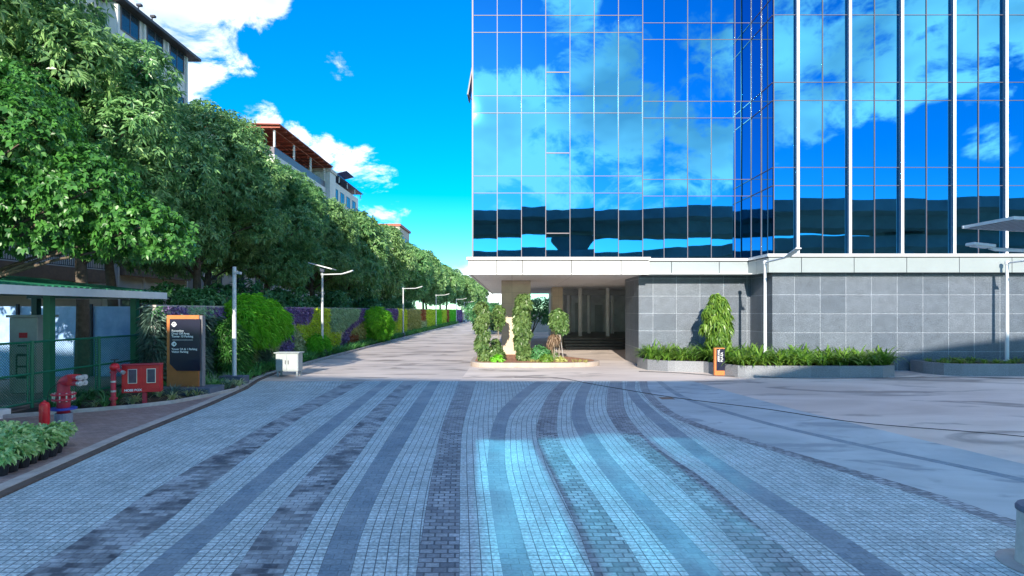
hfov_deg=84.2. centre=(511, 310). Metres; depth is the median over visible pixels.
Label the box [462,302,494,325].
shrub
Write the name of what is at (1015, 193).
window
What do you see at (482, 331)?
climbing plant
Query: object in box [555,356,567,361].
bush
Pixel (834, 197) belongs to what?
window
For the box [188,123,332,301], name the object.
apartment block
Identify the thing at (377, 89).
sky
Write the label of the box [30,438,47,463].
potted plant
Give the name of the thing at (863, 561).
paving band
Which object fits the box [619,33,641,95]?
window
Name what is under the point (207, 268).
street tree
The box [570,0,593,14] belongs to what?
window
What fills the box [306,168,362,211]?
apartment block
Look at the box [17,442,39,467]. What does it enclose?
potted plant
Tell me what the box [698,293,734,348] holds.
umbrella tree
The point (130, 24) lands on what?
window
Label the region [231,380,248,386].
spider plant
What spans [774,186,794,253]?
window
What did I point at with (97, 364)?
fence
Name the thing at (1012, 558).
bollard
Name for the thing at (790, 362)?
lily plant
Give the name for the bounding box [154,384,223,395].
sign plinth
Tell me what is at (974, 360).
lily plant
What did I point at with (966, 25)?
window
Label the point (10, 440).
potted plant
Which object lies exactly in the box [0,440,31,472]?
potted plant
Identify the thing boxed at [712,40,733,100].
window
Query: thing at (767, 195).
window
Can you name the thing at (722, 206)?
window
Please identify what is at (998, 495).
paving
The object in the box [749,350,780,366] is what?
lily plant
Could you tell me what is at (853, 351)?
lily plant
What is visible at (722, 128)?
window
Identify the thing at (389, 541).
paving
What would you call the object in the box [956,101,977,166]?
window
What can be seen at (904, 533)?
paving
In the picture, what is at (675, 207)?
window
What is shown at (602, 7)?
window
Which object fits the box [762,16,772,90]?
window
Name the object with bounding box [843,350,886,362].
lily plant
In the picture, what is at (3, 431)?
potted plant
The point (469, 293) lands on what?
street tree
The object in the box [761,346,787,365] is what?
lily plant
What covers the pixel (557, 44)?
window
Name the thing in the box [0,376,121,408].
concrete pad
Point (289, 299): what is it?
shrub
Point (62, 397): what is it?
fire inlet
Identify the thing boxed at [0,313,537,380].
ground
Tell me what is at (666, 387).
paving band
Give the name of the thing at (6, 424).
potted plant
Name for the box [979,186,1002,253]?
window
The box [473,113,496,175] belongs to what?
window
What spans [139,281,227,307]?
shrub
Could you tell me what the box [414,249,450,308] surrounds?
street tree
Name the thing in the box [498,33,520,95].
window
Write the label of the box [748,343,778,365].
lily plant
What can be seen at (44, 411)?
fire extinguisher
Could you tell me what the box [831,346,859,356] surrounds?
lily plant
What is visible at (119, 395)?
lily plant
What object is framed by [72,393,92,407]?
lily plant
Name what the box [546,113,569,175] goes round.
window
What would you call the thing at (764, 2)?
window
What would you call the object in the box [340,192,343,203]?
window
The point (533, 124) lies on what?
window
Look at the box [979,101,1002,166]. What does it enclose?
window
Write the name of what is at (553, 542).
paving
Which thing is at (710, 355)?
lily plant
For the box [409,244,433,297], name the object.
street tree
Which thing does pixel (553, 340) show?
dry bush
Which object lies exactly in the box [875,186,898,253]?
window
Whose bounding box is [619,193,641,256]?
window
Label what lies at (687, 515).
paving
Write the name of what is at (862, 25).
window
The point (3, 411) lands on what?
fence plinth
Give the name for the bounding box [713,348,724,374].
plaza sign
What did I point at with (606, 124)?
window
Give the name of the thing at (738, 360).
lily plant
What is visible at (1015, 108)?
window
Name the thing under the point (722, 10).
window
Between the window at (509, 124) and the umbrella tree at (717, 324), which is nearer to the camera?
the umbrella tree at (717, 324)
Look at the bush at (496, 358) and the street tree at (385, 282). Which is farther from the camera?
the street tree at (385, 282)
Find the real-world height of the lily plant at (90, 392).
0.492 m
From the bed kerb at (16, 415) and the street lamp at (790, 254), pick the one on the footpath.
the bed kerb at (16, 415)
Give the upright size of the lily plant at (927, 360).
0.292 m
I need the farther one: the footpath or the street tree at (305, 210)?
the street tree at (305, 210)
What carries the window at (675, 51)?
in the glass tower
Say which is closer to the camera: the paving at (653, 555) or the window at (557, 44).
the paving at (653, 555)
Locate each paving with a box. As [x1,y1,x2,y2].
[0,381,345,575]
[93,381,381,575]
[173,381,403,575]
[283,381,429,575]
[350,381,458,575]
[459,381,535,575]
[505,381,593,575]
[557,381,689,575]
[585,381,761,575]
[622,381,864,575]
[635,381,1023,575]
[647,381,1023,519]
[662,381,1023,477]
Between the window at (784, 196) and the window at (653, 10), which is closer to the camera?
the window at (784, 196)
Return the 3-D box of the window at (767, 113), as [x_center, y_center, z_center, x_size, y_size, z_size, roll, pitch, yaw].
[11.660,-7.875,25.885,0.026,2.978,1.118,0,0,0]
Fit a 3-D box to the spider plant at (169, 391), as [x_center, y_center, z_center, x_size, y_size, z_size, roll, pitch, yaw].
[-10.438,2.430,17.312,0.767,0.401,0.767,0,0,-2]
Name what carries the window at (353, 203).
in the apartment block at (340, 188)
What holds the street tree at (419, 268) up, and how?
on the ground at (369, 347)
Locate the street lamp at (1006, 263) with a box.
[1000,260,1023,362]
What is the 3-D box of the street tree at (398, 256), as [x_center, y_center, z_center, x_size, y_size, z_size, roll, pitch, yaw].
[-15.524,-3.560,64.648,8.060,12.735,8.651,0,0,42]
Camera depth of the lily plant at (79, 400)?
15.21 m
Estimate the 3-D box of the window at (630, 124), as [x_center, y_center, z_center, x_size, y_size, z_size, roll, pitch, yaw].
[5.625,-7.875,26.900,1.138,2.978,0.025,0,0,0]
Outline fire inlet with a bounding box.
[47,374,87,424]
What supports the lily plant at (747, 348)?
in the planter at (816, 371)
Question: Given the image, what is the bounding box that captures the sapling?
[547,308,570,356]
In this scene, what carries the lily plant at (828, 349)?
in the planter at (816, 371)
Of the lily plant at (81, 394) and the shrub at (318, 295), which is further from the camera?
the shrub at (318, 295)
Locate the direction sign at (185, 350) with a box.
[167,315,204,386]
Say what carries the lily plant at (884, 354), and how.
in the planter at (816, 371)
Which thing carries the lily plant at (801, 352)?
in the planter at (816, 371)
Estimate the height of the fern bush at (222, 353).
2.828 m
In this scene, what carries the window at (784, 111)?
in the glass tower
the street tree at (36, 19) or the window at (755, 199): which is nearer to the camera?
the street tree at (36, 19)
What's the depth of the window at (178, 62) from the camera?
47.33 m
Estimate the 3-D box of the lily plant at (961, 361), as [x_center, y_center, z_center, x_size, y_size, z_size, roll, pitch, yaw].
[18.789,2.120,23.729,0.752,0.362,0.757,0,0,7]
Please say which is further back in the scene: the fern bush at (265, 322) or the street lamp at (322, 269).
the street lamp at (322, 269)
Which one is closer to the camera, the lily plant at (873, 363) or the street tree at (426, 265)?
the lily plant at (873, 363)
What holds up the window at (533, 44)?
in the glass tower
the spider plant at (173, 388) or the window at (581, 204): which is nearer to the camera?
the spider plant at (173, 388)
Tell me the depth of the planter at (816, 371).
22.80 m
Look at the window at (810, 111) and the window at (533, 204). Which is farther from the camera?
the window at (533, 204)
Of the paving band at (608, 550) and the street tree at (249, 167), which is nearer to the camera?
the paving band at (608, 550)
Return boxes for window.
[120,5,139,42]
[120,299,139,305]
[147,26,162,53]
[169,44,183,74]
[211,270,221,285]
[236,276,244,287]
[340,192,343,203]
[346,196,349,208]
[352,200,355,210]
[467,66,471,102]
[473,0,496,15]
[473,33,496,95]
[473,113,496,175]
[473,193,496,256]
[498,0,520,14]
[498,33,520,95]
[498,113,520,175]
[498,193,520,256]
[522,0,544,14]
[522,33,544,95]
[522,113,544,175]
[522,193,544,256]
[546,0,569,14]
[546,33,569,95]
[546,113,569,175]
[546,193,569,256]
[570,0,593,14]
[570,33,593,95]
[570,113,593,175]
[570,193,593,256]
[595,0,617,14]
[595,33,617,95]
[595,113,617,175]
[595,193,617,256]
[619,0,641,14]
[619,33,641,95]
[619,113,641,175]
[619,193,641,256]
[643,0,663,22]
[643,40,663,100]
[643,118,663,178]
[643,196,663,257]
[664,0,686,22]
[664,40,686,100]
[664,118,686,178]
[664,196,686,257]
[688,0,710,22]
[688,40,710,100]
[688,118,710,178]
[688,196,710,257]
[712,0,733,22]
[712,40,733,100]
[712,118,733,178]
[712,196,733,257]
[735,0,750,22]
[735,40,750,100]
[735,118,750,178]
[735,196,750,257]
[751,0,759,21]
[751,31,759,99]
[751,112,759,178]
[751,192,759,256]
[762,0,768,7]
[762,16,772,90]
[762,101,772,172]
[762,186,772,254]
[774,15,794,81]
[774,101,794,166]
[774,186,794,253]
[800,15,821,81]
[800,101,821,166]
[800,186,821,253]
[823,15,846,81]
[823,101,846,166]
[823,186,846,253]
[852,15,873,81]
[852,101,873,166]
[852,186,873,253]
[875,15,898,81]
[875,101,898,166]
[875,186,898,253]
[904,15,925,81]
[904,101,925,166]
[904,186,925,253]
[927,15,950,81]
[927,101,950,166]
[927,186,950,253]
[956,15,977,81]
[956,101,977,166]
[956,186,977,253]
[979,15,1002,81]
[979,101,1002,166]
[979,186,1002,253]
[1008,15,1023,81]
[1008,101,1023,166]
[1008,186,1023,253]
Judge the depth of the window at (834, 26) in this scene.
25.29 m
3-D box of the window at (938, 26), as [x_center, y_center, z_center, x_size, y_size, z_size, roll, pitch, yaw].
[19.069,-11.685,25.300,1.146,2.998,0.031,0,0,0]
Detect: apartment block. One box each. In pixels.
[0,0,200,305]
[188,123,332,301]
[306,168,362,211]
[379,224,410,298]
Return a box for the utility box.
[274,351,303,376]
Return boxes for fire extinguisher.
[39,400,49,425]
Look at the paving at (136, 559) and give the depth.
8.54 m
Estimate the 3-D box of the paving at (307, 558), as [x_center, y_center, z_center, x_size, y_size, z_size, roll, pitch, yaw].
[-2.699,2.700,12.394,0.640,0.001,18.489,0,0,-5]
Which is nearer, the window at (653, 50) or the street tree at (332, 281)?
the window at (653, 50)
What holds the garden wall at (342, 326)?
on the ground at (369, 347)
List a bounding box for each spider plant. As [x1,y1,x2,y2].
[122,395,142,403]
[151,390,166,396]
[163,390,185,399]
[164,383,181,394]
[165,383,183,394]
[180,387,193,395]
[191,385,209,395]
[219,380,230,388]
[220,378,234,387]
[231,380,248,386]
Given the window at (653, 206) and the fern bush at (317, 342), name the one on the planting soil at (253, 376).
the fern bush at (317, 342)
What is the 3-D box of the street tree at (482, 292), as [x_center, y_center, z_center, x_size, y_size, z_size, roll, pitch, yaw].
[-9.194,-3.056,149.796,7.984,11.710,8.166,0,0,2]
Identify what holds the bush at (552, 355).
on the island soil at (511, 358)
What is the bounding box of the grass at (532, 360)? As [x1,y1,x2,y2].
[529,358,587,361]
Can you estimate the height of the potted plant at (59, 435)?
0.544 m
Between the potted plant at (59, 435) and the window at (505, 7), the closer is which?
the potted plant at (59, 435)
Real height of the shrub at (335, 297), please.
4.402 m
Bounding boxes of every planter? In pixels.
[637,356,894,377]
[910,360,1023,375]
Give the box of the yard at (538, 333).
[494,332,548,334]
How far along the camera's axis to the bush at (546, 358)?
27.04 m
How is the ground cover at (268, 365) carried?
on the planting soil at (253, 376)
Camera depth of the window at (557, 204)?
26.89 m
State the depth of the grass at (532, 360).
27.18 m
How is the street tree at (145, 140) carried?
on the ground at (369, 347)
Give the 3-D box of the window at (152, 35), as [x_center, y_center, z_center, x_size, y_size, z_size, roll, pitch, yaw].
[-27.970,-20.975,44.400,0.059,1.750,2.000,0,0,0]
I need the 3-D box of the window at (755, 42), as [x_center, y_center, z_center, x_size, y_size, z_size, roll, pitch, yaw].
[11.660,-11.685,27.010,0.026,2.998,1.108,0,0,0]
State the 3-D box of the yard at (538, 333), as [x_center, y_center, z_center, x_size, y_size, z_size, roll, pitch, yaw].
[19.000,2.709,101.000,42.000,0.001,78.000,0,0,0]
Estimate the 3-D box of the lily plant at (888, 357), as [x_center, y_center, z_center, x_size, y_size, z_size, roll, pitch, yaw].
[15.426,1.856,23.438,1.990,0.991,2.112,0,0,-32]
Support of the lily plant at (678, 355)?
in the planter at (816, 371)
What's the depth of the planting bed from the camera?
16.53 m
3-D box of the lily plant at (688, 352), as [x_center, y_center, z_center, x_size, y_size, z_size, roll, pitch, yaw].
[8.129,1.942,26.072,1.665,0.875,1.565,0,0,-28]
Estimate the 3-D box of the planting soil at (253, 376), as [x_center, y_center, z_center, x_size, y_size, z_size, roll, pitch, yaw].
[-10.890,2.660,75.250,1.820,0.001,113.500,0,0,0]
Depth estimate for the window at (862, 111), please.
25.29 m
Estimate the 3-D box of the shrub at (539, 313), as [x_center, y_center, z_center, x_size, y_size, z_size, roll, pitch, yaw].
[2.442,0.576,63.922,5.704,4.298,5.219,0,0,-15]
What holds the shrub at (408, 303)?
on the ground at (369, 347)
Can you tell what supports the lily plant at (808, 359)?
in the planter at (816, 371)
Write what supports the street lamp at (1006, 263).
on the planter at (957, 369)
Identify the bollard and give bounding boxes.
[995,499,1023,573]
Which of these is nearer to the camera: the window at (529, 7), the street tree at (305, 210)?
the window at (529, 7)
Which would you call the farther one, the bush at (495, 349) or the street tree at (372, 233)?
the street tree at (372, 233)
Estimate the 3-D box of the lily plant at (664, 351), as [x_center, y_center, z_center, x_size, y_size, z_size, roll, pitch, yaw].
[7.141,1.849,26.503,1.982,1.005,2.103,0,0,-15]
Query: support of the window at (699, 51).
in the glass tower
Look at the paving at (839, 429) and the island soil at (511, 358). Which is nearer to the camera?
the paving at (839, 429)
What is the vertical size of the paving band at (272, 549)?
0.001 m
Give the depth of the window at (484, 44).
26.89 m
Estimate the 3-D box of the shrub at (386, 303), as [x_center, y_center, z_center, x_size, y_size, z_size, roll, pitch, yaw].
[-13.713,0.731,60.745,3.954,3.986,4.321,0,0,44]
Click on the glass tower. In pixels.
(646, 172)
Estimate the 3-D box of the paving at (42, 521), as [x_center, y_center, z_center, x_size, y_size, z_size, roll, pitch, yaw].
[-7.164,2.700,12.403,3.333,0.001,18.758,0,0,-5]
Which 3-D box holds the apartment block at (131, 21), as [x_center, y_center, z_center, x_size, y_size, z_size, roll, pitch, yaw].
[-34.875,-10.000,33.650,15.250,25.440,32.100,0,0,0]
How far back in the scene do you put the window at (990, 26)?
25.29 m
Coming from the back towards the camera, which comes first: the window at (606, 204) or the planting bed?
the window at (606, 204)
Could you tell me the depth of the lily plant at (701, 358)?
25.93 m
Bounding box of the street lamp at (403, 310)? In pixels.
[402,286,422,336]
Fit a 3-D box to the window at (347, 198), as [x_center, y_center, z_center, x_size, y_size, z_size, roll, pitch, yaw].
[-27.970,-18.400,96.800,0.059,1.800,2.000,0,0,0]
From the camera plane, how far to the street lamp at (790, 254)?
24.34 m
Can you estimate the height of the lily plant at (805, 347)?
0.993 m
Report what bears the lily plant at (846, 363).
in the planter at (816, 371)
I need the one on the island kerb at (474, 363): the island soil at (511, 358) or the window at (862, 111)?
the island soil at (511, 358)
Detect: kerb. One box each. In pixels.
[0,370,275,490]
[3,386,240,418]
[303,321,468,365]
[471,354,598,367]
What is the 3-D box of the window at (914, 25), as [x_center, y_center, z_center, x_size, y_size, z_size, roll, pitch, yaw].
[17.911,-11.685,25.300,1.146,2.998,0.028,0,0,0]
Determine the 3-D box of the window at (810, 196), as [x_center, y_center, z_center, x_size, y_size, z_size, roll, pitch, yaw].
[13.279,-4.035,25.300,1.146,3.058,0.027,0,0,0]
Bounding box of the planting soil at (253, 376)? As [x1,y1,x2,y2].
[251,322,461,378]
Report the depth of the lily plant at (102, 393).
16.77 m
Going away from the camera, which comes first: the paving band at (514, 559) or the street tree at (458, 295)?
the paving band at (514, 559)
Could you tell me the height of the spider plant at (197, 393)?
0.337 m
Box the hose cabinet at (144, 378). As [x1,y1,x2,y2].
[120,363,163,402]
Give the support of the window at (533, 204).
in the glass tower
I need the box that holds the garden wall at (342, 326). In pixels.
[133,305,462,384]
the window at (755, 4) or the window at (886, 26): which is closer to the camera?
the window at (886, 26)
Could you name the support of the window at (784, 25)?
in the glass tower
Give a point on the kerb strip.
(23, 484)
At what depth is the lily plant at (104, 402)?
15.23 m
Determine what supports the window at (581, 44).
in the glass tower
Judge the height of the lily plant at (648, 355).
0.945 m
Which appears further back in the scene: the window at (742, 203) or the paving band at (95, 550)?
the window at (742, 203)
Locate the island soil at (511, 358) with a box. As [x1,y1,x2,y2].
[475,355,593,361]
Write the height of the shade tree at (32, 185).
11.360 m
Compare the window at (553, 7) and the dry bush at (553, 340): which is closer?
the window at (553, 7)
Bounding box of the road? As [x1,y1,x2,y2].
[260,321,495,380]
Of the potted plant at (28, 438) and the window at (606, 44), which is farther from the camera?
the window at (606, 44)
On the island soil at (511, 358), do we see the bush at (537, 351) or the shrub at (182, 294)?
the bush at (537, 351)
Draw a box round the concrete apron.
[460,335,1023,463]
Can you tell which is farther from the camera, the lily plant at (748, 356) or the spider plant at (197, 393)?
the lily plant at (748, 356)
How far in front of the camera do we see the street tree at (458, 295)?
126.01 m
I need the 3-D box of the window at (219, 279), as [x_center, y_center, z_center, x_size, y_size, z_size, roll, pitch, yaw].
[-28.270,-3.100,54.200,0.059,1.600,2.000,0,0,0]
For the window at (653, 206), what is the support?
in the glass tower
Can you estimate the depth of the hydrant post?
15.34 m
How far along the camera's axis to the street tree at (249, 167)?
27.84 m
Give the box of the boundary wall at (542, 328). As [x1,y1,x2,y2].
[488,319,548,331]
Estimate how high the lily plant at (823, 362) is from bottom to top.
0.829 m
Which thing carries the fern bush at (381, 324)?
on the planting soil at (253, 376)
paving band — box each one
[24,381,364,575]
[137,381,390,575]
[232,381,418,575]
[317,381,439,575]
[416,381,475,575]
[487,381,546,575]
[536,381,645,575]
[571,381,723,575]
[607,381,813,575]
[626,381,903,575]
[639,381,1015,528]
[657,381,1023,481]
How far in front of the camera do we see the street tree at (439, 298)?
104.98 m
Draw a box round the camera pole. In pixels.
[219,267,248,384]
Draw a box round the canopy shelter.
[0,276,166,400]
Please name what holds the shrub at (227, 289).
on the ground at (369, 347)
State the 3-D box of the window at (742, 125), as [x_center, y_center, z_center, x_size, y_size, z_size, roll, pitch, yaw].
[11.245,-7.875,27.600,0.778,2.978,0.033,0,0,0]
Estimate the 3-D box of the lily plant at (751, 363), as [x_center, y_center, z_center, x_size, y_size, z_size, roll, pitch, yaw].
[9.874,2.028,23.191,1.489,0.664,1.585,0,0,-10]
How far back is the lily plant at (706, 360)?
25.40 m
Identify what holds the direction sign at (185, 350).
on the sign plinth at (211, 388)
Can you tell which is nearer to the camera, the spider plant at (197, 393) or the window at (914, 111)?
the spider plant at (197, 393)
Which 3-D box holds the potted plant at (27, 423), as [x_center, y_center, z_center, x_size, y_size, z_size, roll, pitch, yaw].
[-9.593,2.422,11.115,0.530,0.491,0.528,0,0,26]
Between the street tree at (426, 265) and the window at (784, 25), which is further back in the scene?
the street tree at (426, 265)
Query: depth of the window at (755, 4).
27.21 m
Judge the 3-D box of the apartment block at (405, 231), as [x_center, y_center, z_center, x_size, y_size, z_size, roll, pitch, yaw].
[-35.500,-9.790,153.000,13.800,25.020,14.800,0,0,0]
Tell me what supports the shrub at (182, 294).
on the ground at (369, 347)
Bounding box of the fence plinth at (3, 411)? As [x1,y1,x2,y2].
[0,408,10,418]
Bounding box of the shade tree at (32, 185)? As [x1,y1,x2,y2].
[0,56,200,278]
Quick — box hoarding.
[0,304,144,378]
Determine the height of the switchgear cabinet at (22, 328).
2.390 m
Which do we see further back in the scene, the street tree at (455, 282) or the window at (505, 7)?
the street tree at (455, 282)
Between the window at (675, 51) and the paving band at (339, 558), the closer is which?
the paving band at (339, 558)
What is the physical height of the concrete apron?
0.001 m
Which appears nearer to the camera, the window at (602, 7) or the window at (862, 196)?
the window at (862, 196)
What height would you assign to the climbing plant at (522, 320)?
3.561 m
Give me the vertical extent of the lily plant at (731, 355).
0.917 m
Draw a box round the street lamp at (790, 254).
[763,248,800,363]
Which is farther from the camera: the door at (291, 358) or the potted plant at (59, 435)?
the door at (291, 358)
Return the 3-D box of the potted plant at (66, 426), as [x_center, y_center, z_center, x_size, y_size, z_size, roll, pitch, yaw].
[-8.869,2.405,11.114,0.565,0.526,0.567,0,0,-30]
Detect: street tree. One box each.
[0,0,131,227]
[3,11,229,377]
[8,74,216,305]
[119,98,292,289]
[151,145,290,287]
[211,167,321,285]
[213,162,330,290]
[261,197,364,295]
[284,208,361,289]
[318,209,392,301]
[327,243,391,299]
[374,223,418,300]
[382,241,434,301]
[388,236,421,296]
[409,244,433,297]
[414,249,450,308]
[424,260,446,308]
[428,264,461,308]
[432,268,464,308]
[449,275,477,320]
[465,278,489,303]
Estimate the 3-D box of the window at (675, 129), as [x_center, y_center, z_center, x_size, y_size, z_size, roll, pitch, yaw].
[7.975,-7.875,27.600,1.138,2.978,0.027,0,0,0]
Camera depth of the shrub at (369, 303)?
51.71 m
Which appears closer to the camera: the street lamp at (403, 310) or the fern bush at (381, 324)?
the fern bush at (381, 324)
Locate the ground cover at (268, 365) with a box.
[163,321,457,385]
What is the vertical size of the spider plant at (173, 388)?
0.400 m
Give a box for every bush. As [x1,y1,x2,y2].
[210,319,256,374]
[221,292,296,351]
[303,333,333,355]
[362,305,394,342]
[489,344,506,360]
[489,354,504,362]
[530,344,552,360]
[538,353,553,361]
[545,347,558,359]
[546,334,560,357]
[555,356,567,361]
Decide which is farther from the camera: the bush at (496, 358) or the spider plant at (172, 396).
the bush at (496, 358)
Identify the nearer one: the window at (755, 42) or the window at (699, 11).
the window at (755, 42)
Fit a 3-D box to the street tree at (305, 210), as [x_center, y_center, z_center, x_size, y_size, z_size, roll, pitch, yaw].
[-15.572,-3.316,36.247,7.834,12.237,8.489,0,0,-25]
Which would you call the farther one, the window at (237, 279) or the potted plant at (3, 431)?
the window at (237, 279)
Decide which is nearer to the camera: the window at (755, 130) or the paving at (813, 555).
the paving at (813, 555)
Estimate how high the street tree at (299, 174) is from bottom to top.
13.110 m
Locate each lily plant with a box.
[40,394,74,406]
[55,391,95,405]
[70,386,92,397]
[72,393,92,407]
[73,390,90,400]
[79,386,105,399]
[80,387,98,399]
[84,391,120,406]
[89,388,116,398]
[106,388,127,403]
[634,339,667,359]
[635,342,671,360]
[651,348,682,360]
[652,339,680,359]
[666,347,700,360]
[672,346,699,360]
[674,348,701,360]
[686,342,712,360]
[688,345,719,361]
[692,342,721,361]
[701,343,735,363]
[721,347,750,364]
[721,350,764,367]
[725,347,766,364]
[733,343,760,352]
[735,352,765,366]
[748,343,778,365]
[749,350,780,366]
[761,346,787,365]
[765,350,800,365]
[768,343,803,365]
[778,352,817,365]
[781,342,816,365]
[787,344,826,365]
[794,342,821,356]
[808,349,837,365]
[809,344,849,365]
[820,351,856,366]
[828,348,862,366]
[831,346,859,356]
[843,349,879,366]
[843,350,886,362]
[845,344,871,355]
[862,349,895,365]
[865,347,909,365]
[868,346,903,364]
[921,357,935,361]
[955,357,967,363]
[967,357,982,362]
[990,357,1005,363]
[1005,359,1022,363]
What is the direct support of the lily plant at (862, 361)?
in the planter at (816, 371)
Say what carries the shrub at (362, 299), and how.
on the ground at (369, 347)
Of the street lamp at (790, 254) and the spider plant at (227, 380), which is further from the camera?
the street lamp at (790, 254)
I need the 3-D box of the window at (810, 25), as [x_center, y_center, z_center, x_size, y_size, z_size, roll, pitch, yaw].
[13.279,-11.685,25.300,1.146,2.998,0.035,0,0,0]
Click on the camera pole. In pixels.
(235, 376)
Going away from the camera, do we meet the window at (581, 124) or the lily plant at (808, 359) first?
the lily plant at (808, 359)
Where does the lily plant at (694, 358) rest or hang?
in the planter at (816, 371)
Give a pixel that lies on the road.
(449, 353)
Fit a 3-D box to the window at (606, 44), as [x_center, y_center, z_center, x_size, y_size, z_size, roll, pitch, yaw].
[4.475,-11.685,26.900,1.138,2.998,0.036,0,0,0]
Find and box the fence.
[0,334,140,407]
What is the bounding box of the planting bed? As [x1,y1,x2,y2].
[11,385,235,413]
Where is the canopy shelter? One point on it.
(47, 291)
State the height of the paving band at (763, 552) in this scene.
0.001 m
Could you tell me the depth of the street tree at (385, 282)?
59.62 m
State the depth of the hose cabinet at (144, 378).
15.82 m
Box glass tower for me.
[467,0,1023,370]
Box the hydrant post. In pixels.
[109,359,125,405]
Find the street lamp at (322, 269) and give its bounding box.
[308,262,352,355]
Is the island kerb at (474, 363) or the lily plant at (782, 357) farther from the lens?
the island kerb at (474, 363)
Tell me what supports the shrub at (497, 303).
on the yard at (538, 333)
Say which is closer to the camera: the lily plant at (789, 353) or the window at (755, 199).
the lily plant at (789, 353)
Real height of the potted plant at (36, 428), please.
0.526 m
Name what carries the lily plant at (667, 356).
in the planter at (816, 371)
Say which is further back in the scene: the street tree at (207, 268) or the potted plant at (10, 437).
the street tree at (207, 268)
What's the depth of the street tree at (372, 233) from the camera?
52.81 m
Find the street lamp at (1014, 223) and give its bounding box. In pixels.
[962,216,1023,251]
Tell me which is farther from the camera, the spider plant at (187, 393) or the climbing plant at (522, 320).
the climbing plant at (522, 320)
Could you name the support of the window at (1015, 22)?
in the glass tower
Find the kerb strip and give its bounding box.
[0,372,279,497]
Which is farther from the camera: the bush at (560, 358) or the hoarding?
the bush at (560, 358)
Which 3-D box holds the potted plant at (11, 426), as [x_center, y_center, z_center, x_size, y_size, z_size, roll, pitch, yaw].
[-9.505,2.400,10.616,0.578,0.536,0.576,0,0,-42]
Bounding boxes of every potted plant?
[0,420,13,427]
[0,427,7,433]
[0,427,34,437]
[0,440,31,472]
[0,448,20,475]
[1,423,17,432]
[2,438,21,443]
[3,432,31,438]
[6,434,32,443]
[16,422,34,427]
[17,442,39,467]
[27,424,44,432]
[30,427,69,456]
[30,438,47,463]
[32,432,60,460]
[43,420,78,446]
[50,428,72,452]
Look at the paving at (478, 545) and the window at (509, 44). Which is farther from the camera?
the window at (509, 44)
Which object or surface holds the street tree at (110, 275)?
on the ground at (369, 347)
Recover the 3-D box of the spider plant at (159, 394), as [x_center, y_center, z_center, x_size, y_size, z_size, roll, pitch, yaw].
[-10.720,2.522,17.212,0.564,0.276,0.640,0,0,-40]
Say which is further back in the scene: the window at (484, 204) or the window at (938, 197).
the window at (484, 204)
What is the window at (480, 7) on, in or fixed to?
in the glass tower
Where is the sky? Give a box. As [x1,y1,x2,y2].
[128,0,548,311]
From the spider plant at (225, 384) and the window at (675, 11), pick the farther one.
the window at (675, 11)
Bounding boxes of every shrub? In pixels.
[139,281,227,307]
[165,283,215,304]
[204,279,278,300]
[271,284,314,306]
[294,295,320,306]
[309,292,355,307]
[312,289,354,307]
[350,294,382,307]
[357,296,383,307]
[380,299,405,309]
[396,297,415,309]
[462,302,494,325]
[484,300,500,331]
[531,297,548,331]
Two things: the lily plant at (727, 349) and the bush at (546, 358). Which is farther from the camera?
the bush at (546, 358)
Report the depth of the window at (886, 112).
25.29 m
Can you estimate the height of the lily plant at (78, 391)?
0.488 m
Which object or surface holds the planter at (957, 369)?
on the concrete apron
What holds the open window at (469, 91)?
in the glass tower
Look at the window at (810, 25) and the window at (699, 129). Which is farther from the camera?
the window at (699, 129)
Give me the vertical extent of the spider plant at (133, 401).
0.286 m
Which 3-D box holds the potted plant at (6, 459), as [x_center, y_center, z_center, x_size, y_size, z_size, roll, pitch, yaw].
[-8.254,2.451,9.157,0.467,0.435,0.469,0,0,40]
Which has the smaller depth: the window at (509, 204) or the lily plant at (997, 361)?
the lily plant at (997, 361)
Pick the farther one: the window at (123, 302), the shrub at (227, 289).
the window at (123, 302)
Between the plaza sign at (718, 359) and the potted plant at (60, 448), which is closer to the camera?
the potted plant at (60, 448)
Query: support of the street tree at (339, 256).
on the ground at (369, 347)
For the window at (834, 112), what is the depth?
25.29 m
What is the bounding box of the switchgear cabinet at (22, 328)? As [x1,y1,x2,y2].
[6,315,58,392]
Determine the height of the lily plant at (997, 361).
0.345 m
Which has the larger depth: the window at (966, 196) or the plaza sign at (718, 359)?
the window at (966, 196)
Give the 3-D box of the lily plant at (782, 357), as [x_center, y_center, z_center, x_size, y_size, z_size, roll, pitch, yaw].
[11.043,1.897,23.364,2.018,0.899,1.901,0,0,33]
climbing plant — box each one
[472,301,491,361]
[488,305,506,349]
[512,293,533,360]
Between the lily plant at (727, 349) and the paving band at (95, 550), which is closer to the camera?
the paving band at (95, 550)
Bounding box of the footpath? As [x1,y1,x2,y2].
[0,387,216,483]
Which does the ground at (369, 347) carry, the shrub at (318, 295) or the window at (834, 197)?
the shrub at (318, 295)
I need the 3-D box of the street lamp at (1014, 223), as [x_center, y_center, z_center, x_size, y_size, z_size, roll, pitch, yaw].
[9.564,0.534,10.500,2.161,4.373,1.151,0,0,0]
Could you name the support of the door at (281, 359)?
in the utility box
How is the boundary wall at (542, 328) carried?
on the yard at (538, 333)
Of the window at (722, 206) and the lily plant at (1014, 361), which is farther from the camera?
the window at (722, 206)
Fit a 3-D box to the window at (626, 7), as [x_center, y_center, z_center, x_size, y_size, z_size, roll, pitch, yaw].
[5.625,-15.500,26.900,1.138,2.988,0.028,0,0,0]

